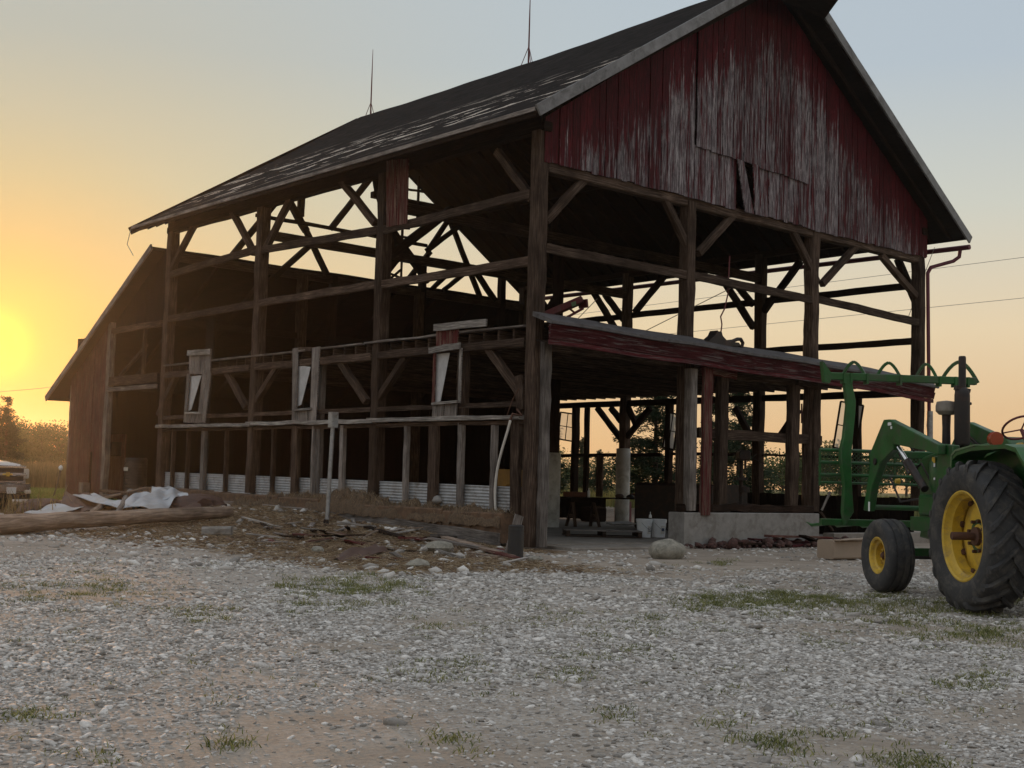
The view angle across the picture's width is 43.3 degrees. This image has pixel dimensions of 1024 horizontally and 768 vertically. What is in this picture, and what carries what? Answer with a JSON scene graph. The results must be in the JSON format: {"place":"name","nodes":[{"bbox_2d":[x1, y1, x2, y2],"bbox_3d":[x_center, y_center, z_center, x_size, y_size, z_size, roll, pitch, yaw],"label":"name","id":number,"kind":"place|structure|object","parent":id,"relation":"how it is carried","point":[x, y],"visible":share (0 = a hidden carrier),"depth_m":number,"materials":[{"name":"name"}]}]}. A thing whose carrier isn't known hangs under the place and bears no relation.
{"place":"outdoors","nodes":[
{"label":"outdoors","id":0,"kind":"place"},
{"bbox_2d":[1,457,66,488],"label":"tall grass","id":1,"kind":"structure","parent":0,"point":[45,474],"depth_m":57.32,"materials":[{"name":"plant"}]},
{"bbox_2d":[19,487,118,499],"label":"lawn grass","id":2,"kind":"structure","parent":0,"point":[48,492],"depth_m":47.23,"materials":[{"name":"plant"}]},
{"bbox_2d":[0,485,1023,767],"bbox_3d":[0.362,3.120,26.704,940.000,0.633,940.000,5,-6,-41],"label":"ground","id":3,"kind":"structure","parent":0,"point":[274,739],"depth_m":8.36,"materials":[{"name":"gravel"}]},
{"bbox_2d":[0,395,28,463],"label":"spruce tree","id":4,"kind":"object","parent":3,"relation":"on","point":[9,432],"visible":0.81,"depth_m":85.10,"materials":[{"name":"green plant"}]},
{"bbox_2d":[0,460,30,508],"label":"pickup truck","id":5,"kind":"object","parent":3,"relation":"on","point":[13,476],"visible":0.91,"depth_m":32.62,"materials":[{"name":"silver metal"}]},
{"bbox_2d":[0,404,42,459],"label":"leafy tree","id":6,"kind":"object","parent":3,"relation":"on","point":[26,429],"visible":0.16,"depth_m":110.27,"materials":[{"name":"green plant"}]},
{"bbox_2d":[2,415,57,463],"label":"leafy tree","id":7,"kind":"object","parent":3,"relation":"on","point":[34,436],"visible":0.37,"depth_m":117.58,"materials":[{"name":"green plant"}]},
{"bbox_2d":[11,416,58,461],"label":"leafy tree","id":8,"kind":"object","parent":3,"relation":"on","point":[36,423],"visible":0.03,"depth_m":124.85,"materials":[{"name":"green plant"}]},
{"bbox_2d":[9,419,67,464],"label":"leafy tree","id":9,"kind":"object","parent":3,"relation":"on","point":[48,457],"visible":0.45,"depth_m":119.05,"materials":[{"name":"green plant"}]},
{"bbox_2d":[0,486,76,513],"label":"roadside grass","id":10,"kind":"structure","parent":3,"relation":"on","point":[7,507],"depth_m":30.75,"materials":[{"name":"plant"}]},
{"bbox_2d":[17,420,67,461],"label":"leafy tree","id":11,"kind":"object","parent":3,"relation":"on","point":[56,432],"visible":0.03,"depth_m":129.94,"materials":[{"name":"green plant"}]},
{"bbox_2d":[36,420,68,463],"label":"leafy tree","id":12,"kind":"object","parent":3,"relation":"on","point":[64,433],"visible":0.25,"depth_m":123.52,"materials":[{"name":"green plant"}]},
{"bbox_2d":[24,503,80,513],"bbox_3d":[-10.688,2.941,30.113,0.994,0.277,0.947,-1,-5,36],"label":"metal sheet","id":13,"kind":"object","parent":3,"relation":"on","point":[58,507],"visible":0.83,"depth_m":30.12,"materials":[{"name":"metal"}]},
{"bbox_2d":[53,465,62,495],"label":"shovel","id":14,"kind":"object","parent":3,"relation":"on","point":[60,467],"visible":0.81,"depth_m":41.45,"materials":[{"name":"brown wood"}]},
{"bbox_2d":[90,504,104,510],"bbox_3d":[-9.342,2.881,28.629,0.177,0.488,4.689,2,-4,-11],"label":"timber stub","id":15,"kind":"object","parent":3,"relation":"on","point":[99,507],"visible":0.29,"depth_m":29.65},
{"bbox_2d":[0,506,232,532],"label":"log","id":16,"kind":"object","parent":3,"relation":"on","point":[10,523],"visible":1,"depth_m":25.60,"materials":[{"name":"wood"}]},
{"bbox_2d":[13,494,226,513],"bbox_3d":[-9.387,3.061,31.320,5.467,0.895,2.404,0,-5,19],"label":"debris mound","id":17,"kind":"object","parent":3,"relation":"on","point":[204,500],"visible":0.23,"depth_m":30.53,"materials":[{"name":"soil"}]},
{"bbox_2d":[62,491,96,511],"bbox_3d":[-10.338,2.837,30.691,0.843,0.560,2.237,3,-5,-23],"label":"bent sheet","id":18,"kind":"object","parent":17,"relation":"on","point":[84,505],"visible":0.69,"depth_m":30.73,"materials":[{"name":"metal"}]},
{"bbox_2d":[105,487,145,498],"bbox_3d":[-9.505,2.672,31.300,1.272,0.355,0.111,5,-6,-42],"label":"loose plank","id":19,"kind":"object","parent":18,"relation":"on","point":[119,494],"visible":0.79,"depth_m":31.39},
{"bbox_2d":[73,493,117,507],"bbox_3d":[-9.650,2.747,30.426,0.515,0.312,2.406,5,-6,-41],"label":"metal sheet","id":20,"kind":"object","parent":17,"relation":"on","point":[95,498],"visible":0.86,"depth_m":30.63,"materials":[{"name":"metal"}]},
{"bbox_2d":[108,489,131,526],"bbox_3d":[-8.949,2.793,29.454,0.165,0.730,5.456,3,-4,-12],"label":"branch","id":21,"kind":"object","parent":17,"relation":"on","point":[120,507],"visible":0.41,"depth_m":29.71,"materials":[{"name":"brown wood"}]},
{"bbox_2d":[111,492,148,508],"bbox_3d":[-8.887,2.713,30.095,0.964,0.389,1.868,0,-4,15],"label":"metal sheet","id":22,"kind":"object","parent":21,"relation":"on","point":[132,498],"visible":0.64,"depth_m":30.10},
{"bbox_2d":[126,487,179,508],"bbox_3d":[-8.305,2.661,29.644,1.001,0.560,2.492,2,-4,-4],"label":"metal sheet","id":23,"kind":"object","parent":17,"relation":"on","point":[153,499],"visible":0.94,"depth_m":29.79,"materials":[{"name":"metal"}]},
{"bbox_2d":[151,486,187,499],"bbox_3d":[-8.118,2.632,30.612,0.883,0.384,1.331,3,-4,-14],"label":"metal sheet","id":24,"kind":"object","parent":17,"relation":"on","point":[167,488],"visible":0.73,"depth_m":30.83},
{"bbox_2d":[169,497,200,507],"bbox_3d":[-7.728,2.861,29.787,1.032,0.504,1.014,3,-5,-21],"label":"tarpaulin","id":25,"kind":"object","parent":17,"relation":"on","point":[195,505],"visible":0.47,"depth_m":29.92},
{"bbox_2d":[201,526,232,535],"bbox_3d":[-5.871,2.931,25.680,0.581,0.201,0.295,2,-4,-1],"label":"concrete block","id":26,"kind":"object","parent":3,"relation":"on","point":[217,530],"visible":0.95,"depth_m":25.55,"materials":[{"name":"concrete"}]},
{"bbox_2d":[241,516,281,527],"bbox_3d":[-5.270,2.908,27.136,1.037,0.052,0.089,9,1,25],"label":"splinter","id":27,"kind":"object","parent":3,"relation":"on","point":[258,521],"visible":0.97,"depth_m":27.16,"materials":[{"name":"brown wood"}]},
{"bbox_2d":[246,533,285,538],"bbox_3d":[-4.699,2.993,25.292,1.037,0.051,0.089,5,-3,-2],"label":"splinter","id":28,"kind":"object","parent":3,"relation":"on","point":[263,535],"visible":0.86,"depth_m":25.25,"materials":[{"name":"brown wood"}]},
{"bbox_2d":[255,541,287,542],"bbox_3d":[-4.564,2.997,24.448,0.614,0.046,0.125,2,-4,-8],"label":"splinter","id":29,"kind":"object","parent":3,"relation":"on","point":[272,541],"visible":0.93,"depth_m":24.43,"materials":[{"name":"brown wood"}]},
{"bbox_2d":[5,504,615,573],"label":"dirt clods","id":30,"kind":"object","parent":3,"relation":"on","point":[395,548],"visible":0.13,"depth_m":24.30,"materials":[{"name":"soil"}]},
{"bbox_2d":[311,546,323,552],"bbox_3d":[-3.489,2.990,23.157,0.236,0.156,0.228,5,-6,-41],"label":"rock","id":31,"kind":"object","parent":3,"relation":"on","point":[317,548],"visible":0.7,"depth_m":23.08,"materials":[{"name":"stone"}]},
{"bbox_2d":[138,487,513,528],"bbox_3d":[-5.775,3.265,33.296,1.325,1.310,17.000,5,-6,-41],"label":"hay heap","id":32,"kind":"object","parent":3,"relation":"on","point":[340,504],"visible":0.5,"depth_m":30.39,"materials":[{"name":"plant"}]},
{"bbox_2d":[137,486,513,516],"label":"hay wisps","id":33,"kind":"object","parent":32,"relation":"on","point":[380,497],"visible":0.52,"depth_m":30.43,"materials":[{"name":"plant"}]},
{"bbox_2d":[325,412,338,519],"bbox_3d":[-3.994,1.878,28.420,0.194,2.521,0.170,5,-6,-41],"label":"metal post","id":34,"kind":"object","parent":3,"relation":"on","point":[333,420],"visible":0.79,"depth_m":28.40,"materials":[{"name":"metal"}]},
{"bbox_2d":[312,534,365,536],"bbox_3d":[-3.390,2.973,25.250,1.048,0.053,0.083,-4,-7,5],"label":"splinter","id":35,"kind":"object","parent":3,"relation":"on","point":[343,535],"visible":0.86,"depth_m":25.21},
{"bbox_2d":[0,499,681,578],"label":"straw litter","id":36,"kind":"object","parent":3,"relation":"on","point":[436,560],"visible":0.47,"depth_m":24.29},
{"bbox_2d":[0,504,711,585],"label":"rubble","id":37,"kind":"object","parent":3,"relation":"on","point":[127,555],"visible":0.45,"depth_m":21.02,"materials":[{"name":"stone"}]},
{"bbox_2d":[337,521,375,526],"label":"loose plank","id":38,"kind":"object","parent":3,"relation":"on","point":[349,523],"visible":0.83,"depth_m":27.47,"materials":[{"name":"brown wood"}]},
{"bbox_2d":[333,544,386,562],"bbox_3d":[-2.707,2.922,22.263,0.542,0.161,3.536,1,-4,9],"label":"roofing scrap","id":39,"kind":"object","parent":3,"relation":"on","point":[362,552],"visible":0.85,"depth_m":22.55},
{"bbox_2d":[363,526,404,537],"bbox_3d":[-2.620,3.016,26.266,0.179,0.174,1.709,4,-5,-30],"label":"loose plank","id":40,"kind":"object","parent":3,"relation":"on","point":[392,534],"visible":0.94,"depth_m":26.15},
{"bbox_2d":[405,558,429,568],"bbox_3d":[-1.468,2.802,20.009,0.422,0.197,0.289,5,-6,-41],"label":"rock","id":41,"kind":"object","parent":3,"relation":"on","point":[416,561],"visible":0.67,"depth_m":19.92,"materials":[{"name":"stone"}]},
{"bbox_2d":[425,541,453,552],"bbox_3d":[-1.378,3.030,23.874,0.533,0.259,0.556,-1,-5,28],"label":"rock","id":42,"kind":"object","parent":3,"relation":"on","point":[441,545],"visible":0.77,"depth_m":23.70,"materials":[{"name":"stone"}]},
{"bbox_2d":[421,544,463,558],"bbox_3d":[-1.275,3.036,23.337,0.072,0.134,2.280,3,-5,-21],"label":"loose plank","id":43,"kind":"object","parent":3,"relation":"on","point":[447,553],"visible":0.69,"depth_m":22.99,"materials":[{"name":"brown wood"}]},
{"bbox_2d":[430,534,456,537],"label":"loose plank","id":44,"kind":"object","parent":3,"relation":"on","point":[437,535],"visible":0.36,"depth_m":26.48,"materials":[{"name":"grey wood"}]},
{"bbox_2d":[467,551,501,557],"bbox_3d":[-0.463,3.091,23.287,0.687,0.051,0.124,8,1,-14],"label":"splinter","id":45,"kind":"object","parent":3,"relation":"on","point":[483,554],"visible":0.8,"depth_m":23.23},
{"bbox_2d":[494,420,510,509],"bbox_3d":[-0.221,2.113,27.233,0.201,2.683,0.702,3,-4,-13],"label":"bent pipe","id":46,"kind":"object","parent":3,"relation":"on","point":[499,458],"visible":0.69,"depth_m":27.34,"materials":[{"name":"metal"}]},
{"bbox_2d":[486,549,520,558],"bbox_3d":[-0.424,3.106,24.089,0.178,0.154,2.878,3,-5,-20],"label":"loose plank","id":47,"kind":"object","parent":3,"relation":"on","point":[506,555],"visible":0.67,"depth_m":23.26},
{"bbox_2d":[427,537,504,551],"bbox_3d":[-0.861,3.070,24.553,1.641,0.244,0.182,0,-5,26],"label":"loose plank","id":48,"kind":"object","parent":47,"relation":"on","point":[455,543],"visible":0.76,"depth_m":24.58,"materials":[{"name":"brown wood"}]},
{"bbox_2d":[440,536,515,555],"bbox_3d":[-0.693,3.110,24.683,0.177,0.226,3.381,4,-5,-24],"label":"loose plank","id":49,"kind":"object","parent":47,"relation":"on","point":[482,548],"visible":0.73,"depth_m":25.06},
{"bbox_2d":[45,0,971,550],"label":"barn","id":50,"kind":"structure","parent":3,"relation":"on","point":[689,146],"depth_m":34.83,"materials":[{"name":"wood"}]},
{"bbox_2d":[78,482,89,492],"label":"crate","id":51,"kind":"object","parent":50,"relation":"on","point":[84,487],"visible":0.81,"depth_m":43.19,"materials":[{"name":"brown wood"}]},
{"bbox_2d":[108,434,126,498],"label":"shed door","id":52,"kind":"structure","parent":50,"relation":"in","point":[117,444],"depth_m":44.33,"materials":[{"name":"brown wood"}]},
{"bbox_2d":[123,457,147,495],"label":"barrel","id":53,"kind":"object","parent":50,"relation":"on","point":[135,473],"visible":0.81,"depth_m":42.73,"materials":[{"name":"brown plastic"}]},
{"bbox_2d":[183,349,211,422],"bbox_3d":[-9.276,0.064,38.017,0.155,2.188,1.604,5,-6,-41],"label":"window","id":54,"kind":"structure","parent":50,"relation":"in","point":[197,358],"depth_m":38.02,"materials":[{"name":"grey wood"}]},
{"bbox_2d":[292,346,320,420],"bbox_3d":[-5.401,0.005,33.553,0.149,1.990,1.326,5,-6,-41],"label":"window","id":55,"kind":"structure","parent":50,"relation":"in","point":[300,375],"depth_m":33.62,"materials":[{"name":"grey wood"}]},
{"bbox_2d":[432,495,442,504],"bbox_3d":[-1.657,2.580,28.639,0.242,0.209,0.242,1,-4,5],"label":"ball","id":56,"kind":"object","parent":50,"relation":"on","point":[437,500],"visible":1,"depth_m":28.56,"materials":[{"name":"concrete"}]},
{"bbox_2d":[431,319,486,416],"bbox_3d":[-1.180,-0.304,28.710,0.151,2.193,1.924,5,-6,-41],"label":"window","id":57,"kind":"structure","parent":50,"relation":"in","point":[446,333],"depth_m":29.13,"materials":[{"name":"white wood"}]},
{"bbox_2d":[497,469,509,485],"bbox_3d":[-0.064,2.344,32.180,0.600,0.420,0.500,5,-6,-41],"label":"yellow bin","id":58,"kind":"object","parent":50,"relation":"on","point":[503,477],"visible":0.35,"depth_m":31.89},
{"bbox_2d":[506,388,522,420],"bbox_3d":[0.035,0.443,27.140,0.158,0.721,0.552,5,-6,-41],"label":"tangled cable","id":59,"kind":"object","parent":50,"relation":"on","point":[512,414],"visible":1,"depth_m":27.11,"materials":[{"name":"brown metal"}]},
{"bbox_2d":[560,411,571,441],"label":"window","id":60,"kind":"structure","parent":50,"relation":"in","point":[567,413],"depth_m":47.58,"materials":[{"name":"white"}]},
{"bbox_2d":[545,296,588,326],"bbox_3d":[1.250,-1.724,31.060,1.196,0.793,0.417,1,-4,11],"label":"hay elevator","id":61,"kind":"object","parent":50,"relation":"attached to","point":[580,302],"visible":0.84,"depth_m":31.00,"materials":[{"name":"red metal"}]},
{"bbox_2d":[565,498,600,526],"bbox_3d":[2.170,3.912,39.287,0.946,0.879,0.625,4,-5,-26],"label":"sawhorse","id":62,"kind":"object","parent":50,"relation":"on","point":[572,509],"visible":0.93,"depth_m":39.24,"materials":[{"name":"wood"}]},
{"bbox_2d":[560,496,634,499],"bbox_3d":[3.643,3.600,40.452,5.200,0.040,0.800,4,-5,-27],"label":"work board","id":63,"kind":"object","parent":62,"relation":"on","point":[598,498],"visible":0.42,"depth_m":39.57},
{"bbox_2d":[563,492,585,496],"bbox_3d":[1.913,3.364,39.290,0.700,0.150,0.300,5,-6,-41],"label":"tool box","id":64,"kind":"object","parent":63,"relation":"on","point":[574,494],"visible":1,"depth_m":39.12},
{"bbox_2d":[562,528,642,537],"bbox_3d":[2.240,3.720,32.180,1.900,0.164,1.100,2,-4,-3],"label":"pallet","id":65,"kind":"object","parent":50,"relation":"on","point":[602,533],"visible":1,"depth_m":31.82,"materials":[{"name":"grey wood"}]},
{"bbox_2d":[614,502,631,521],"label":"storage box","id":66,"kind":"object","parent":50,"relation":"on","point":[630,506],"visible":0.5,"depth_m":45.22,"materials":[{"name":"grey metal"}]},
{"bbox_2d":[636,519,652,537],"bbox_3d":[3.343,3.643,32.601,0.426,0.462,0.431,-1,-5,32],"label":"bucket","id":67,"kind":"object","parent":50,"relation":"on","point":[644,525],"visible":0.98,"depth_m":32.44,"materials":[{"name":"white plastic"}]},
{"bbox_2d":[651,519,666,537],"bbox_3d":[3.738,3.673,32.853,0.426,0.462,0.431,-2,-6,43],"label":"bucket","id":68,"kind":"object","parent":50,"relation":"on","point":[659,526],"visible":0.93,"depth_m":32.69,"materials":[{"name":"white plastic"}]},
{"bbox_2d":[662,412,675,449],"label":"window","id":69,"kind":"structure","parent":50,"relation":"in","point":[670,412],"depth_m":43.68,"materials":[{"name":"white"}]},
{"bbox_2d":[647,288,730,329],"bbox_3d":[5.159,-2.177,37.999,2.543,1.371,0.022,1,-4,2],"label":"power line","id":70,"kind":"object","parent":50,"relation":"attached to","point":[694,306],"visible":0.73,"depth_m":37.99,"materials":[{"name":"metal"}]},
{"bbox_2d":[634,482,747,529],"bbox_3d":[5.288,3.663,38.262,1.600,1.400,3.000,5,-6,-41],"label":"stock tank","id":71,"kind":"object","parent":50,"relation":"on","point":[657,500],"visible":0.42,"depth_m":38.12,"materials":[{"name":"black metal"}]},
{"bbox_2d":[703,330,744,347],"bbox_3d":[4.928,-1.045,30.557,1.800,0.399,0.240,5,-6,-41],"label":"hay trolley","id":72,"kind":"object","parent":50,"relation":"on","point":[716,337],"visible":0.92,"depth_m":30.43,"materials":[{"name":"black metal"}]},
{"bbox_2d":[720,256,729,330],"bbox_3d":[5.123,-2.162,31.235,0.124,2.078,1.053,0,-5,20],"label":"hanging rope","id":73,"kind":"object","parent":50,"relation":"hanging from","point":[727,295],"visible":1,"depth_m":31.59,"materials":[{"name":"brown fabric"}]},
{"bbox_2d":[734,450,764,503],"bbox_3d":[6.013,2.867,33.379,0.818,2.280,0.808,5,-6,-41],"label":"drill press","id":74,"kind":"object","parent":50,"relation":"on","point":[743,455],"visible":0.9,"depth_m":33.27,"materials":[{"name":"black metal"}]},
{"bbox_2d":[696,0,809,183],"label":"gable door","id":75,"kind":"structure","parent":50,"relation":"in","point":[753,67],"depth_m":32.16,"materials":[{"name":"wood"}]},
{"bbox_2d":[818,511,833,530],"bbox_3d":[8.006,3.499,32.808,0.382,0.496,0.166,2,-4,-5],"label":"loose plank","id":76,"kind":"object","parent":50,"relation":"on","point":[824,517],"visible":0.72,"depth_m":32.73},
{"bbox_2d":[821,491,830,510],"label":"loose plank","id":77,"kind":"object","parent":50,"relation":"on","point":[825,501],"visible":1,"depth_m":32.81,"materials":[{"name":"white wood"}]},
{"bbox_2d":[832,401,863,448],"bbox_3d":[10.016,1.271,38.387,0.045,1.570,1.087,5,-6,-41],"label":"window","id":78,"kind":"structure","parent":50,"relation":"in","point":[841,402],"depth_m":38.63,"materials":[{"name":"white"}]},
{"bbox_2d":[0,556,1023,767],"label":"grass tufts","id":79,"kind":"object","parent":3,"relation":"on","point":[789,600],"visible":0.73,"depth_m":12.83,"materials":[{"name":"plant"}]},
{"bbox_2d":[505,514,523,552],"bbox_3d":[0.035,2.847,24.258,0.394,0.804,0.100,5,-6,-41],"label":"loose plank","id":80,"kind":"object","parent":3,"relation":"on","point":[517,519],"visible":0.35,"depth_m":24.26,"materials":[{"name":"brown wood"}]},
{"bbox_2d":[500,557,529,562],"bbox_3d":[-0.058,2.970,21.540,0.089,0.052,1.037,-1,-1,39],"label":"splinter","id":81,"kind":"object","parent":3,"relation":"on","point":[519,559],"visible":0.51,"depth_m":21.69,"materials":[{"name":"white wood"}]},
{"bbox_2d":[508,525,523,557],"bbox_3d":[0.071,2.872,23.509,0.292,0.600,0.292,5,-6,-41],"label":"drain pipe","id":82,"kind":"object","parent":3,"relation":"on","point":[515,539],"visible":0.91,"depth_m":23.39,"materials":[{"name":"black plastic"}]},
{"bbox_2d":[526,556,543,560],"bbox_3d":[0.403,3.110,22.924,0.331,0.095,0.298,5,-6,-41],"label":"flat stone","id":83,"kind":"object","parent":3,"relation":"on","point":[536,558],"visible":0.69,"depth_m":22.80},
{"bbox_2d":[559,428,569,493],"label":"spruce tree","id":84,"kind":"object","parent":3,"relation":"on","point":[565,485],"visible":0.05,"depth_m":51.96,"materials":[{"name":"green plant"}]},
{"bbox_2d":[569,436,592,489],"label":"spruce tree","id":85,"kind":"object","parent":3,"relation":"on","point":[580,469],"visible":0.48,"depth_m":73.86,"materials":[{"name":"green plant"}]},
{"bbox_2d":[560,453,612,486],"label":"leafy tree","id":86,"kind":"object","parent":3,"relation":"on","point":[593,466],"visible":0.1,"depth_m":120.06,"materials":[{"name":"green plant"}]},
{"bbox_2d":[581,449,613,496],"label":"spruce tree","id":87,"kind":"object","parent":3,"relation":"on","point":[592,482],"visible":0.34,"depth_m":62.01,"materials":[{"name":"green plant"}]},
{"bbox_2d":[589,452,651,488],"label":"leafy tree","id":88,"kind":"object","parent":3,"relation":"on","point":[613,476],"visible":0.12,"depth_m":123.54,"materials":[{"name":"green plant"}]},
{"bbox_2d":[593,395,700,495],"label":"tree","id":89,"kind":"object","parent":3,"relation":"on","point":[655,471],"visible":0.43,"depth_m":49.86,"materials":[{"name":"green plant"}]},
{"bbox_2d":[649,539,685,558],"bbox_3d":[2.998,3.255,24.924,0.881,0.532,0.660,5,-6,-41],"label":"boulder","id":90,"kind":"object","parent":3,"relation":"on","point":[667,549],"visible":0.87,"depth_m":24.64,"materials":[{"name":"stone"}]},
{"bbox_2d":[696,394,730,484],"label":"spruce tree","id":91,"kind":"object","parent":3,"relation":"on","point":[713,426],"visible":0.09,"depth_m":60.11,"materials":[{"name":"green plant"}]},
{"bbox_2d":[560,486,919,516],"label":"field weeds","id":92,"kind":"object","parent":3,"relation":"on","point":[610,503],"visible":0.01,"depth_m":54.40,"materials":[{"name":"green plant"}]},
{"bbox_2d":[696,392,784,493],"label":"tree","id":93,"kind":"object","parent":3,"relation":"on","point":[735,445],"visible":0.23,"depth_m":55.74,"materials":[{"name":"green plant"}]},
{"bbox_2d":[738,542,787,546],"bbox_3d":[5.976,3.799,30.493,2.261,0.158,0.238,5,-6,-41],"label":"stacked board","id":94,"kind":"object","parent":3,"relation":"on","point":[750,543],"visible":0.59,"depth_m":30.07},
{"bbox_2d":[684,535,848,549],"bbox_3d":[7.033,3.830,31.297,7.763,0.299,1.198,5,-6,-41],"label":"footing rubble","id":95,"kind":"object","parent":3,"relation":"on","point":[732,542],"visible":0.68,"depth_m":30.05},
{"bbox_2d":[747,538,809,542],"bbox_3d":[6.780,3.844,31.455,2.990,0.191,0.236,5,-6,-41],"label":"stacked board","id":96,"kind":"object","parent":95,"relation":"on","point":[757,539],"visible":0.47,"depth_m":30.87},
{"bbox_2d":[764,535,832,538],"bbox_3d":[7.038,3.746,31.562,2.474,0.119,0.238,5,-6,-41],"label":"stacked board","id":97,"kind":"object","parent":95,"relation":"on","point":[790,536],"visible":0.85,"depth_m":31.23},
{"bbox_2d":[747,448,801,492],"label":"leafy tree","id":98,"kind":"object","parent":3,"relation":"on","point":[780,468],"visible":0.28,"depth_m":89.67,"materials":[{"name":"green plant"}]},
{"bbox_2d":[799,535,817,541],"bbox_3d":[7.402,3.835,31.470,1.058,0.310,0.238,5,-6,-41],"label":"stacked board","id":99,"kind":"object","parent":3,"relation":"on","point":[808,538],"visible":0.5,"depth_m":31.20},
{"bbox_2d":[799,439,879,495],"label":"leafy tree","id":100,"kind":"object","parent":3,"relation":"on","point":[837,488],"visible":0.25,"depth_m":99.79,"materials":[{"name":"green plant"}]},
{"bbox_2d":[817,538,862,558],"bbox_3d":[6.806,3.341,26.259,1.050,0.437,0.578,4,-5,-33],"label":"cardboard box","id":101,"kind":"object","parent":3,"relation":"on","point":[847,548],"visible":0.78,"depth_m":26.04,"materials":[{"name":"cardboard"}]},
{"bbox_2d":[851,448,905,494],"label":"leafy tree","id":102,"kind":"object","parent":3,"relation":"on","point":[865,487],"visible":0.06,"depth_m":110.49,"materials":[{"name":"green plant"}]},
{"bbox_2d":[863,447,910,497],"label":"leafy tree","id":103,"kind":"object","parent":3,"relation":"on","point":[906,489],"visible":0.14,"depth_m":108.06,"materials":[{"name":"green plant"}]},
{"bbox_2d":[806,356,1023,613],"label":"tractor","id":104,"kind":"object","parent":3,"relation":"on","point":[968,523],"visible":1,"depth_m":17.30,"materials":[{"name":"metal"}]},
{"bbox_2d":[0,0,1023,493],"label":"sky","id":105,"kind":"structure","parent":0,"point":[115,114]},
{"bbox_2d":[566,257,1023,315],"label":"power line","id":106,"kind":"object","parent":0,"point":[832,281],"visible":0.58,"depth_m":58.15,"materials":[{"name":"metal"}]},
{"bbox_2d":[671,298,1020,333],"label":"power line","id":107,"kind":"object","parent":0,"point":[862,314],"visible":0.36,"depth_m":58.15,"materials":[{"name":"metal"}]},
{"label":"loose plank","id":108,"kind":"object","parent":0,"visible":0},
{"bbox_2d":[99,489,133,494],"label":"loose plank","id":109,"kind":"object","parent":108,"relation":"on","point":[115,492],"visible":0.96,"depth_m":31.56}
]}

